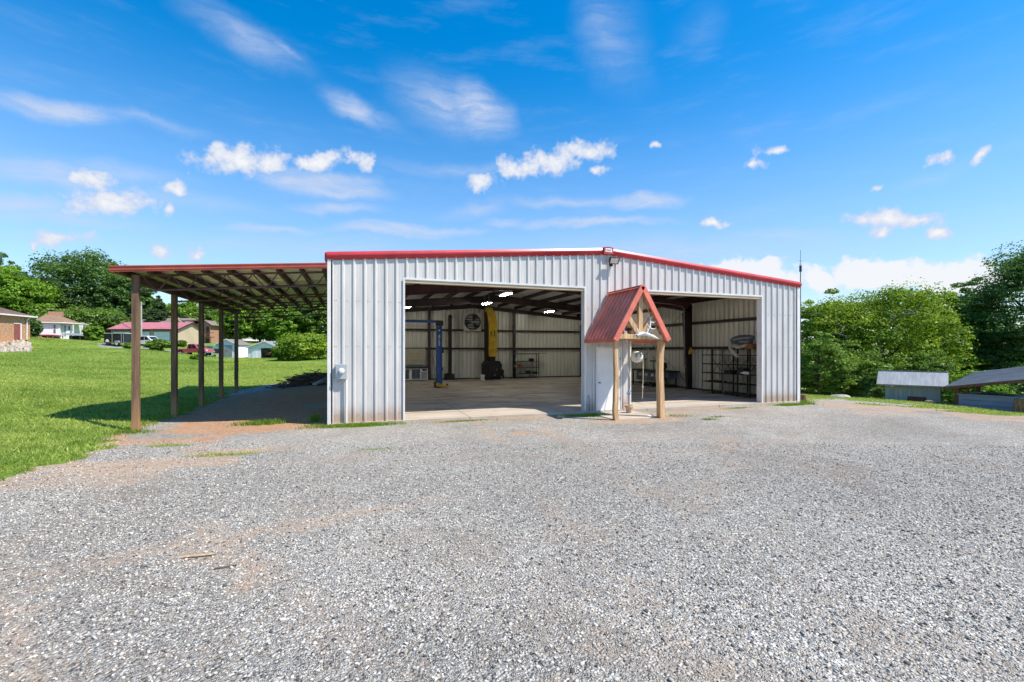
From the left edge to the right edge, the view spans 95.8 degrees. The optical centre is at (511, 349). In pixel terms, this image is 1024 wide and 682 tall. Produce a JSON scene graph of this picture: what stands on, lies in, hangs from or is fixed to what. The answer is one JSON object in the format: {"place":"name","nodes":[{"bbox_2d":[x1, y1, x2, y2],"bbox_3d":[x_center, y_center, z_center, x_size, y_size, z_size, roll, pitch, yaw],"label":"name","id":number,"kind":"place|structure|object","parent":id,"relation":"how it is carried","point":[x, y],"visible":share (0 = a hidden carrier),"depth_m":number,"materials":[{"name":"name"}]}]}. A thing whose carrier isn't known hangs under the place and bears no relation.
{"place":"outdoors","nodes":[
{"label":"outdoors","id":0,"kind":"place"},
{"bbox_2d":[98,343,183,353],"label":"driveway","id":1,"kind":"structure","parent":0,"point":[111,346],"depth_m":64.75,"materials":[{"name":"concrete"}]},
{"bbox_2d":[104,333,130,345],"bbox_3d":[-55.688,-1.473,65.965,3.353,1.805,2.570,0,0,0],"label":"cargo trailer","id":2,"kind":"object","parent":1,"relation":"on","point":[116,339],"visible":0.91,"depth_m":65.00,"materials":[{"name":"grey metal"}]},
{"bbox_2d":[0,384,1023,681],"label":"gravel lot","id":3,"kind":"structure","parent":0,"point":[842,424],"depth_m":4.88,"materials":[{"name":"gravel"}]},
{"bbox_2d":[179,552,215,557],"bbox_3d":[-3.252,2.125,4.790,0.328,0.012,0.045,0,0,-12],"label":"wood splinter","id":4,"kind":"object","parent":3,"relation":"on","point":[196,555],"visible":1,"depth_m":4.78,"materials":[{"name":"wood"}]},
{"bbox_2d":[109,263,326,430],"bbox_3d":[-9.657,-0.093,18.075,5.152,4.844,11.817,0,0,-19],"label":"lean to carport","id":5,"kind":"object","parent":3,"relation":"on","point":[222,288],"visible":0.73,"depth_m":14.68,"materials":[{"name":"wood"},{"name":"steel"},{"name":"red painted metal"}]},
{"bbox_2d":[265,369,326,388],"bbox_3d":[-10.492,1.609,24.183,4.539,1.239,2.651,0,0,-19],"label":"brush pile","id":6,"kind":"object","parent":3,"relation":"on","point":[302,380],"visible":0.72,"depth_m":23.54,"materials":[{"name":"plant"}]},
{"bbox_2d":[312,377,326,384],"bbox_3d":[-9.692,1.584,23.521,0.200,0.328,1.184,0,0,12],"label":"timber board","id":7,"kind":"object","parent":3,"relation":"on","point":[318,382],"visible":0.79,"depth_m":23.29,"materials":[{"name":"wood"}]},
{"bbox_2d":[0,382,823,471],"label":"weeds","id":8,"kind":"object","parent":3,"relation":"on","point":[313,418],"visible":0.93,"depth_m":13.42,"materials":[{"name":"plant"}]},
{"bbox_2d":[588,411,656,419],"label":"porch slab","id":9,"kind":"structure","parent":3,"relation":"on","point":[632,415],"depth_m":15.27,"materials":[{"name":"concrete"}]},
{"bbox_2d":[625,405,633,412],"bbox_3d":[4.042,2.033,15.949,0.310,0.260,0.310,0,0,-19],"label":"clay pot","id":10,"kind":"object","parent":9,"relation":"on","point":[629,409],"visible":0.98,"depth_m":15.85,"materials":[{"name":"ceramic"}]},
{"bbox_2d":[626,366,630,405],"bbox_3d":[4.045,1.322,16.007,0.169,1.636,0.325,0,0,16],"label":"yard hydrant","id":11,"kind":"object","parent":10,"relation":"in","point":[628,393],"visible":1,"depth_m":15.95,"materials":[{"name":"white"}]},
{"bbox_2d":[800,394,806,401],"bbox_3d":[12.387,2.135,19.722,0.377,0.487,0.374,0,0,-19],"label":"tree stump","id":12,"kind":"object","parent":3,"relation":"on","point":[803,396],"visible":0.39,"depth_m":19.59,"materials":[{"name":"brown wood"}]},
{"bbox_2d":[0,337,1023,482],"bbox_3d":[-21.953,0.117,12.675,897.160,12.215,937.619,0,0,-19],"label":"lawn","id":13,"kind":"structure","parent":0,"point":[115,358],"depth_m":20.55,"materials":[{"name":"plant"}]},
{"bbox_2d":[0,339,32,351],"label":"rubble bank","id":14,"kind":"structure","parent":13,"relation":"on","point":[13,345],"depth_m":52.87,"materials":[{"name":"stone"}]},
{"bbox_2d":[0,252,32,296],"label":"hill tree","id":15,"kind":"object","parent":13,"relation":"on","point":[3,255],"visible":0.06,"depth_m":105.43,"materials":[{"name":"green plant"}]},
{"bbox_2d":[0,307,37,341],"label":"brick house","id":16,"kind":"structure","parent":13,"relation":"on","point":[14,325],"depth_m":56.64,"materials":[{"name":"brown"}]},
{"bbox_2d":[13,323,21,339],"bbox_3d":[-61.001,-2.223,57.091,0.060,2.200,1.170,0,0,-13],"label":"door","id":17,"kind":"structure","parent":16,"relation":"in","point":[17,326],"depth_m":57.08,"materials":[{"name":"wood"}]},
{"bbox_2d":[0,263,63,314],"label":"yard tree","id":18,"kind":"object","parent":13,"relation":"on","point":[11,285],"visible":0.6,"depth_m":96.05,"materials":[{"name":"green plant"}]},
{"bbox_2d":[30,319,43,336],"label":"yard tree","id":19,"kind":"object","parent":13,"relation":"on","point":[35,326],"visible":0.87,"depth_m":67.81,"materials":[{"name":"green plant"}]},
{"bbox_2d":[30,311,88,338],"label":"white house","id":20,"kind":"structure","parent":13,"relation":"on","point":[56,324],"depth_m":84.08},
{"bbox_2d":[28,304,91,322],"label":"hill tree","id":21,"kind":"object","parent":13,"relation":"on","point":[66,311],"visible":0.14,"depth_m":93.71,"materials":[{"name":"green plant"}]},
{"bbox_2d":[61,333,95,340],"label":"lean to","id":22,"kind":"object","parent":13,"relation":"on","point":[76,336],"visible":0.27,"depth_m":78.51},
{"bbox_2d":[19,246,159,310],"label":"hill tree","id":23,"kind":"object","parent":13,"relation":"on","point":[84,282],"visible":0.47,"depth_m":106.36,"materials":[{"name":"green plant"}]},
{"bbox_2d":[81,325,105,340],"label":"yard bush","id":24,"kind":"object","parent":13,"relation":"on","point":[89,332],"visible":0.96,"depth_m":71.47,"materials":[{"name":"green plant"}]},
{"bbox_2d":[71,307,130,332],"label":"hill tree","id":25,"kind":"object","parent":13,"relation":"on","point":[99,314],"visible":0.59,"depth_m":95.04,"materials":[{"name":"green plant"}]},
{"bbox_2d":[90,274,156,319],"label":"hill tree","id":26,"kind":"object","parent":13,"relation":"on","point":[120,291],"visible":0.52,"depth_m":104.95,"materials":[{"name":"green plant"}]},
{"bbox_2d":[122,342,140,348],"bbox_3d":[-51.277,-0.531,62.417,2.096,1.147,2.016,0,0,-40],"label":"yard bush","id":27,"kind":"object","parent":13,"relation":"on","point":[126,345],"visible":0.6,"depth_m":61.79,"materials":[{"name":"green plant"}]},
{"bbox_2d":[140,302,144,335],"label":"utility pole","id":28,"kind":"object","parent":13,"relation":"on","point":[141,304],"visible":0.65,"depth_m":73.93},
{"bbox_2d":[79,306,288,321],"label":"power line","id":29,"kind":"object","parent":28,"relation":"attached to","point":[170,312],"visible":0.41,"depth_m":77.47,"materials":[{"name":"metal"}]},
{"bbox_2d":[78,315,317,320],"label":"power line","id":30,"kind":"object","parent":28,"relation":"attached to","point":[224,320],"visible":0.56,"depth_m":83.46,"materials":[{"name":"metal"}]},
{"bbox_2d":[111,308,317,318],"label":"power line","id":31,"kind":"object","parent":28,"relation":"attached to","point":[180,316],"visible":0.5,"depth_m":78.78,"materials":[{"name":"metal"}]},
{"bbox_2d":[140,336,157,344],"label":"white pickup","id":32,"kind":"object","parent":13,"relation":"on","point":[143,339],"visible":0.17,"depth_m":68.00,"materials":[{"name":"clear metal"}]},
{"bbox_2d":[106,322,206,343],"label":"three bay garage","id":33,"kind":"structure","parent":13,"relation":"on","point":[188,332],"depth_m":76.88,"materials":[{"name":"beige"}]},
{"bbox_2d":[113,331,130,332],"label":"bay door","id":34,"kind":"structure","parent":33,"relation":"in","point":[113,331],"depth_m":75.97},
{"bbox_2d":[142,331,149,335],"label":"bay door","id":35,"kind":"structure","parent":33,"relation":"in","point":[144,333],"depth_m":75.97,"materials":[{"name":"metal"}]},
{"bbox_2d":[153,331,169,339],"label":"bay door","id":36,"kind":"structure","parent":33,"relation":"in","point":[165,335],"depth_m":75.97,"materials":[{"name":"metal"}]},
{"bbox_2d":[143,338,170,350],"bbox_3d":[-47.851,-0.703,62.510,3.392,1.770,3.488,0,0,29],"label":"yard bush","id":37,"kind":"object","parent":13,"relation":"on","point":[157,344],"visible":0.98,"depth_m":61.90,"materials":[{"name":"green plant"}]},
{"bbox_2d":[144,295,170,321],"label":"cedar tree","id":38,"kind":"object","parent":13,"relation":"on","point":[158,305],"visible":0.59,"depth_m":97.18,"materials":[{"name":"green plant"}]},
{"bbox_2d":[0,336,326,386],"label":"meadow grass","id":39,"kind":"structure","parent":13,"relation":"on","point":[81,358],"depth_m":46.27,"materials":[{"name":"plant"}]},
{"bbox_2d":[178,340,187,346],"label":"yard bush","id":40,"kind":"object","parent":13,"relation":"on","point":[182,343],"visible":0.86,"depth_m":71.75,"materials":[{"name":"green plant"}]},
{"bbox_2d":[163,300,204,317],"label":"hill tree","id":41,"kind":"object","parent":13,"relation":"on","point":[188,310],"visible":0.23,"depth_m":105.27,"materials":[{"name":"green plant"}]},
{"bbox_2d":[142,318,233,342],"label":"brick two storey house","id":42,"kind":"structure","parent":13,"relation":"on","point":[211,334],"depth_m":94.03,"materials":[{"name":"brown"}]},
{"bbox_2d":[206,327,208,342],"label":"window","id":43,"kind":"structure","parent":42,"relation":"in","point":[207,328],"depth_m":92.96,"materials":[{"name":"glass"}]},
{"bbox_2d":[189,354,197,359],"bbox_3d":[-38.282,0.883,56.007,1.546,0.950,1.536,0,0,6],"label":"yard bush","id":44,"kind":"object","parent":13,"relation":"on","point":[194,356],"visible":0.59,"depth_m":55.56,"materials":[{"name":"green plant"}]},
{"bbox_2d":[178,344,214,354],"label":"red pickup","id":45,"kind":"object","parent":13,"relation":"on","point":[191,348],"visible":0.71,"depth_m":65.69,"materials":[{"name":"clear metal"}]},
{"bbox_2d":[194,309,218,320],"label":"field edge tree","id":46,"kind":"object","parent":13,"relation":"on","point":[207,316],"visible":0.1,"depth_m":101.83,"materials":[{"name":"green plant"}]},
{"bbox_2d":[204,346,218,356],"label":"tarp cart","id":47,"kind":"object","parent":13,"relation":"on","point":[216,349],"visible":0.49,"depth_m":69.35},
{"bbox_2d":[214,339,250,357],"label":"garden shed","id":48,"kind":"structure","parent":13,"relation":"on","point":[229,348],"depth_m":71.00,"materials":[{"name":"white"}]},
{"bbox_2d":[224,345,226,356],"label":"door","id":49,"kind":"structure","parent":48,"relation":"in","point":[225,346],"depth_m":70.96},
{"bbox_2d":[227,345,231,356],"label":"door","id":50,"kind":"structure","parent":48,"relation":"in","point":[229,347],"depth_m":70.96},
{"bbox_2d":[211,308,259,340],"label":"field edge tree","id":51,"kind":"object","parent":13,"relation":"on","point":[243,325],"visible":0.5,"depth_m":98.16,"materials":[{"name":"green plant"}]},
{"bbox_2d":[233,307,271,341],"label":"field edge tree","id":52,"kind":"object","parent":13,"relation":"on","point":[260,334],"visible":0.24,"depth_m":100.72,"materials":[{"name":"green plant"}]},
{"bbox_2d":[246,341,277,357],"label":"open fronted shed","id":53,"kind":"structure","parent":13,"relation":"on","point":[259,349],"depth_m":70.00,"materials":[{"name":"white"}]},
{"bbox_2d":[252,349,256,357],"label":"door","id":54,"kind":"structure","parent":53,"relation":"in","point":[254,351],"depth_m":69.97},
{"bbox_2d":[265,351,273,357],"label":"garden tractor","id":55,"kind":"object","parent":53,"relation":"in","point":[268,354],"visible":0.45,"depth_m":71.21,"materials":[{"name":"metal"}]},
{"bbox_2d":[224,362,324,368],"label":"field flowers","id":56,"kind":"object","parent":13,"relation":"on","point":[272,364],"visible":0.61,"depth_m":48.88,"materials":[{"name":"plant"}]},
{"bbox_2d":[270,346,288,359],"bbox_3d":[-30.224,0.241,61.021,2.955,2.352,2.758,0,0,-36],"label":"yard bush","id":57,"kind":"object","parent":13,"relation":"on","point":[274,354],"visible":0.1,"depth_m":60.46,"materials":[{"name":"green plant"}]},
{"bbox_2d":[257,306,304,340],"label":"field edge tree","id":58,"kind":"object","parent":13,"relation":"on","point":[267,324],"visible":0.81,"depth_m":95.86,"materials":[{"name":"green plant"}]},
{"bbox_2d":[272,331,326,359],"bbox_3d":[-26.609,-0.479,59.620,8.403,3.739,8.489,0,0,2],"label":"yard bush","id":59,"kind":"object","parent":13,"relation":"on","point":[288,345],"visible":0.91,"depth_m":57.92,"materials":[{"name":"green plant"}]},
{"bbox_2d":[278,305,323,335],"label":"field edge tree","id":60,"kind":"object","parent":13,"relation":"on","point":[303,330],"visible":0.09,"depth_m":100.73,"materials":[{"name":"green plant"}]},
{"bbox_2d":[299,304,326,336],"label":"field edge tree","id":61,"kind":"object","parent":13,"relation":"on","point":[314,323],"visible":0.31,"depth_m":96.76,"materials":[{"name":"green plant"}]},
{"bbox_2d":[801,331,859,394],"bbox_3d":[24.609,1.445,37.070,5.037,5.920,5.130,0,0,-4],"label":"tree","id":62,"kind":"object","parent":13,"relation":"on","point":[843,365],"visible":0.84,"depth_m":35.84,"materials":[{"name":"green plant"}]},
{"bbox_2d":[801,288,874,395],"bbox_3d":[31.817,-0.349,47.033,8.284,11.697,8.382,0,0,17],"label":"broad tree","id":63,"kind":"object","parent":13,"relation":"on","point":[807,311],"visible":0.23,"depth_m":45.48,"materials":[{"name":"green plant"}]},
{"bbox_2d":[830,394,850,397],"bbox_3d":[18.815,2.673,26.498,1.647,0.240,0.970,0,0,-19],"label":"flat rock","id":64,"kind":"object","parent":13,"relation":"on","point":[841,395],"visible":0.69,"depth_m":26.25,"materials":[{"name":"stone"}]},
{"bbox_2d":[820,340,893,396],"bbox_3d":[28.358,1.969,37.779,5.880,5.807,5.144,0,0,45],"label":"tree","id":65,"kind":"object","parent":13,"relation":"on","point":[862,359],"visible":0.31,"depth_m":37.01,"materials":[{"name":"green plant"}]},
{"bbox_2d":[851,368,884,398],"bbox_3d":[27.471,2.856,35.139,2.863,3.035,2.704,0,0,36],"label":"undergrowth bush","id":66,"kind":"object","parent":13,"relation":"on","point":[868,381],"visible":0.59,"depth_m":34.96,"materials":[{"name":"green plant"}]},
{"bbox_2d":[841,296,944,363],"bbox_3d":[47.812,-0.453,58.204,13.792,12.962,13.995,0,0,-32],"label":"broad tree","id":67,"kind":"object","parent":13,"relation":"on","point":[865,331],"visible":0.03,"depth_m":55.31,"materials":[{"name":"green plant"}]},
{"bbox_2d":[801,275,990,395],"bbox_3d":[35.835,-0.643,45.244,15.292,12.633,14.829,0,0,44],"label":"broad tree","id":68,"kind":"object","parent":13,"relation":"on","point":[913,304],"visible":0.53,"depth_m":41.86,"materials":[{"name":"green plant"}]},
{"bbox_2d":[876,370,947,403],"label":"coop shed","id":69,"kind":"structure","parent":13,"relation":"on","point":[920,386],"depth_m":28.28,"materials":[{"name":"metal"}]},
{"bbox_2d":[802,393,1023,415],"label":"verge grass","id":70,"kind":"structure","parent":13,"relation":"on","point":[970,409],"depth_m":22.80,"materials":[{"name":"plant"}]},
{"bbox_2d":[888,348,959,399],"bbox_3d":[33.869,2.467,37.946,5.261,5.338,5.285,0,0,43],"label":"undergrowth bush","id":71,"kind":"object","parent":13,"relation":"on","point":[937,364],"visible":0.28,"depth_m":37.03,"materials":[{"name":"green plant"}]},
{"bbox_2d":[895,289,963,357],"bbox_3d":[55.665,-0.980,62.418,8.403,14.382,8.440,0,0,29],"label":"broad tree","id":72,"kind":"object","parent":13,"relation":"on","point":[954,299],"visible":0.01,"depth_m":60.02,"materials":[{"name":"green plant"}]},
{"bbox_2d":[924,400,953,403],"bbox_3d":[24.943,3.028,26.941,1.566,0.175,0.230,0,0,6],"label":"grey plank","id":73,"kind":"object","parent":13,"relation":"on","point":[936,402],"visible":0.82,"depth_m":26.91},
{"bbox_2d":[909,314,995,403],"bbox_3d":[43.566,1.156,45.771,7.868,9.450,7.036,0,0,-33],"label":"broad tree","id":74,"kind":"object","parent":13,"relation":"on","point":[962,317],"visible":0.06,"depth_m":44.51,"materials":[{"name":"green plant"}]},
{"bbox_2d":[935,277,1005,369],"bbox_3d":[62.287,-1.850,64.109,9.007,16.303,8.660,0,0,-4],"label":"broad tree","id":75,"kind":"object","parent":13,"relation":"on","point":[958,303],"visible":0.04,"depth_m":63.25,"materials":[{"name":"green plant"}]},
{"bbox_2d":[942,368,1015,403],"bbox_3d":[34.079,3.115,33.970,4.141,3.572,4.354,0,0,10],"label":"undergrowth bush","id":76,"kind":"object","parent":13,"relation":"on","point":[996,388],"visible":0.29,"depth_m":34.12,"materials":[{"name":"green plant"}]},
{"bbox_2d":[943,367,1023,405],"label":"timber shelter","id":77,"kind":"object","parent":13,"relation":"on","point":[978,380],"visible":0.97,"depth_m":25.86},
{"bbox_2d":[956,323,1023,393],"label":"tree","id":78,"kind":"object","parent":13,"relation":"on","point":[985,357],"visible":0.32,"depth_m":40.66,"materials":[{"name":"green plant"}]},
{"bbox_2d":[959,240,1023,393],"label":"tall tree","id":79,"kind":"object","parent":13,"relation":"on","point":[1013,271],"visible":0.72,"depth_m":41.41,"materials":[{"name":"green plant"}]},
{"bbox_2d":[959,391,1023,411],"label":"wall","id":80,"kind":"structure","parent":13,"relation":"on","point":[996,400],"depth_m":24.95,"materials":[{"name":"blue"}]},
{"bbox_2d":[984,363,1023,394],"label":"undergrowth bush","id":81,"kind":"object","parent":13,"relation":"on","point":[1019,387],"visible":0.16,"depth_m":34.14,"materials":[{"name":"green plant"}]},
{"bbox_2d":[1013,398,1023,412],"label":"log block","id":82,"kind":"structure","parent":13,"relation":"on","point":[1018,405],"depth_m":23.33,"materials":[{"name":"brown wood"}]},
{"bbox_2d":[0,0,1023,347],"label":"sky","id":83,"kind":"structure","parent":0,"point":[881,142],"materials":[{"name":"blue"}]},
{"bbox_2d":[330,377,799,424],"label":"concrete floor","id":84,"kind":"structure","parent":0,"point":[455,399],"depth_m":19.87,"materials":[{"name":"concrete"}]},
{"bbox_2d":[405,367,428,379],"bbox_3d":[-7.293,1.633,31.966,2.950,0.870,0.720,0,0,-19],"label":"storage counter","id":85,"kind":"object","parent":84,"relation":"on","point":[416,373],"visible":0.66,"depth_m":31.87,"materials":[{"name":"white metal"}]},
{"bbox_2d":[405,369,408,378],"bbox_3d":[-7.320,1.658,31.616,0.570,0.660,0.045,0,0,-19],"label":"door","id":86,"kind":"structure","parent":85,"relation":"in","point":[406,370],"depth_m":31.66,"materials":[{"name":"metal"}]},
{"bbox_2d":[412,369,419,378],"bbox_3d":[-6.611,1.658,31.861,0.570,0.660,0.045,0,0,-19],"label":"door","id":87,"kind":"structure","parent":85,"relation":"in","point":[415,372],"depth_m":31.86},
{"bbox_2d":[405,320,447,387],"bbox_3d":[-5.628,0.218,25.485,4.205,3.780,0.540,0,0,-19],"label":"two post lift","id":88,"kind":"object","parent":84,"relation":"on","point":[439,352],"visible":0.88,"depth_m":25.99,"materials":[{"name":"blue metal"}]},
{"bbox_2d":[444,315,454,379],"bbox_3d":[-4.478,-0.214,33.114,0.680,4.684,0.551,0,0,-19],"label":"vent pipe","id":89,"kind":"object","parent":84,"relation":"on","point":[448,375],"visible":1,"depth_m":32.99,"materials":[{"name":"metal"}]},
{"bbox_2d":[481,356,504,379],"bbox_3d":[-1.315,1.298,33.306,1.603,1.660,0.970,0,0,-19],"label":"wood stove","id":90,"kind":"object","parent":84,"relation":"on","point":[491,367],"visible":0.9,"depth_m":32.94,"materials":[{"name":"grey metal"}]},
{"bbox_2d":[485,307,496,360],"bbox_3d":[-1.525,-0.482,33.294,0.820,5.100,0.456,0,0,-19],"label":"yellow duct","id":91,"kind":"object","parent":90,"relation":"attached to","point":[490,333],"visible":0.97,"depth_m":33.15,"materials":[{"name":"plastic"}]},
{"bbox_2d":[513,353,538,377],"bbox_3d":[1.045,1.198,34.951,1.940,1.860,0.440,0,0,-19],"label":"shelf rack","id":92,"kind":"object","parent":84,"relation":"on","point":[536,361],"visible":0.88,"depth_m":34.92,"materials":[{"name":"metal"}]},
{"bbox_2d":[325,247,801,424],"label":"metal building","id":93,"kind":"structure","parent":84,"relation":"on","point":[372,335],"depth_m":17.67,"materials":[{"name":"grey metal"}]},
{"bbox_2d":[336,364,347,423],"bbox_3d":[-4.926,1.293,13.371,0.325,1.770,0.240,0,0,-19],"label":"electric meter","id":94,"kind":"object","parent":93,"relation":"attached to","point":[341,371],"visible":0.95,"depth_m":13.40,"materials":[{"name":"white plastic"}]},
{"bbox_2d":[405,349,425,364],"bbox_3d":[-7.481,0.483,32.359,2.890,1.150,0.045,0,0,-19],"label":"wall panel board","id":95,"kind":"object","parent":93,"relation":"attached to","point":[415,356],"depth_m":32.58,"materials":[{"name":"grey metal"}]},
{"bbox_2d":[464,313,480,330],"bbox_3d":[-2.889,-2.052,33.937,1.320,1.320,0.170,0,0,-19],"label":"wall fan","id":96,"kind":"object","parent":93,"relation":"attached to","point":[472,322],"depth_m":33.95,"materials":[{"name":"grey metal"}]},
{"bbox_2d":[482,292,492,304],"bbox_3d":[-1.476,-3.048,26.993,0.360,0.730,1.240,0,0,-19],"label":"shop light","id":97,"kind":"object","parent":93,"relation":"hanging from","point":[487,302],"visible":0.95,"depth_m":27.02,"materials":[{"name":"white plastic"}]},
{"bbox_2d":[498,291,512,295],"bbox_3d":[-0.305,-3.033,22.530,0.360,0.701,1.240,0,0,-19],"label":"shop light","id":98,"kind":"object","parent":93,"relation":"hanging from","point":[507,293],"visible":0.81,"depth_m":22.23,"materials":[{"name":"white plastic"}]},
{"bbox_2d":[595,346,621,410],"bbox_3d":[3.437,1.018,16.367,1.050,2.280,0.135,0,0,-19],"label":"walk door","id":99,"kind":"structure","parent":93,"relation":"in","point":[603,354],"depth_m":16.33,"materials":[{"name":"grey metal"}]},
{"bbox_2d":[609,257,619,265],"bbox_3d":[3.548,-3.116,16.276,0.380,0.289,0.318,0,0,-19],"label":"flood light","id":100,"kind":"object","parent":93,"relation":"attached to","point":[613,260],"visible":1,"depth_m":16.18,"materials":[{"name":"metal"}]},
{"bbox_2d":[584,285,670,420],"bbox_3d":[3.750,0.118,15.383,2.102,4.300,2.060,0,0,-19],"label":"porch canopy","id":101,"kind":"object","parent":93,"relation":"attached to","point":[626,309],"visible":0.98,"depth_m":14.81,"materials":[{"name":"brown wood"}]},
{"bbox_2d":[635,314,659,338],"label":"antlers","id":102,"kind":"object","parent":101,"relation":"on","point":[642,333],"visible":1,"depth_m":14.54},
{"bbox_2d":[631,351,643,397],"bbox_3d":[4.407,0.874,16.440,0.318,1.649,0.555,0,0,-44],"label":"bell","id":103,"kind":"object","parent":93,"relation":"attached to","point":[636,356],"visible":1,"depth_m":16.29,"materials":[{"name":"grey metal"}]},
{"bbox_2d":[641,377,655,386],"bbox_3d":[8.103,1.826,27.180,0.670,0.604,1.100,0,0,-19],"label":"trolley jack","id":104,"kind":"object","parent":84,"relation":"on","point":[650,385],"visible":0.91,"depth_m":26.90,"materials":[{"name":"grey metal"}]},
{"bbox_2d":[631,368,679,387],"bbox_3d":[8.364,1.648,27.296,0.840,0.960,3.650,0,0,-19],"label":"work bench","id":105,"kind":"object","parent":84,"relation":"on","point":[650,374],"visible":0.87,"depth_m":26.92,"materials":[{"name":"metal"}]},
{"bbox_2d":[702,349,756,397],"bbox_3d":[10.330,1.048,21.945,0.662,2.160,3.000,0,0,-19],"label":"steel rack","id":106,"kind":"object","parent":84,"relation":"on","point":[748,383],"visible":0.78,"depth_m":21.86,"materials":[{"name":"metal"}]},
{"bbox_2d":[728,335,756,357],"bbox_3d":[10.372,-0.159,20.943,0.453,1.061,1.429,0,0,-19],"label":"coiled hose","id":107,"kind":"object","parent":106,"relation":"on","point":[749,344],"visible":1,"depth_m":20.91,"materials":[{"name":"rubber"}]},
{"bbox_2d":[737,368,748,374],"bbox_3d":[10.496,0.968,20.971,0.400,0.280,0.350,0,0,-19],"label":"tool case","id":108,"kind":"object","parent":106,"relation":"on","point":[739,370],"visible":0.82,"depth_m":20.86,"materials":[{"name":"plastic"}]},
{"bbox_2d":[724,370,736,373],"bbox_3d":[10.251,1.023,21.679,0.400,0.170,0.400,0,0,-19],"label":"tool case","id":109,"kind":"object","parent":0,"point":[730,371],"visible":0.93,"depth_m":21.52,"materials":[{"name":"plastic"}]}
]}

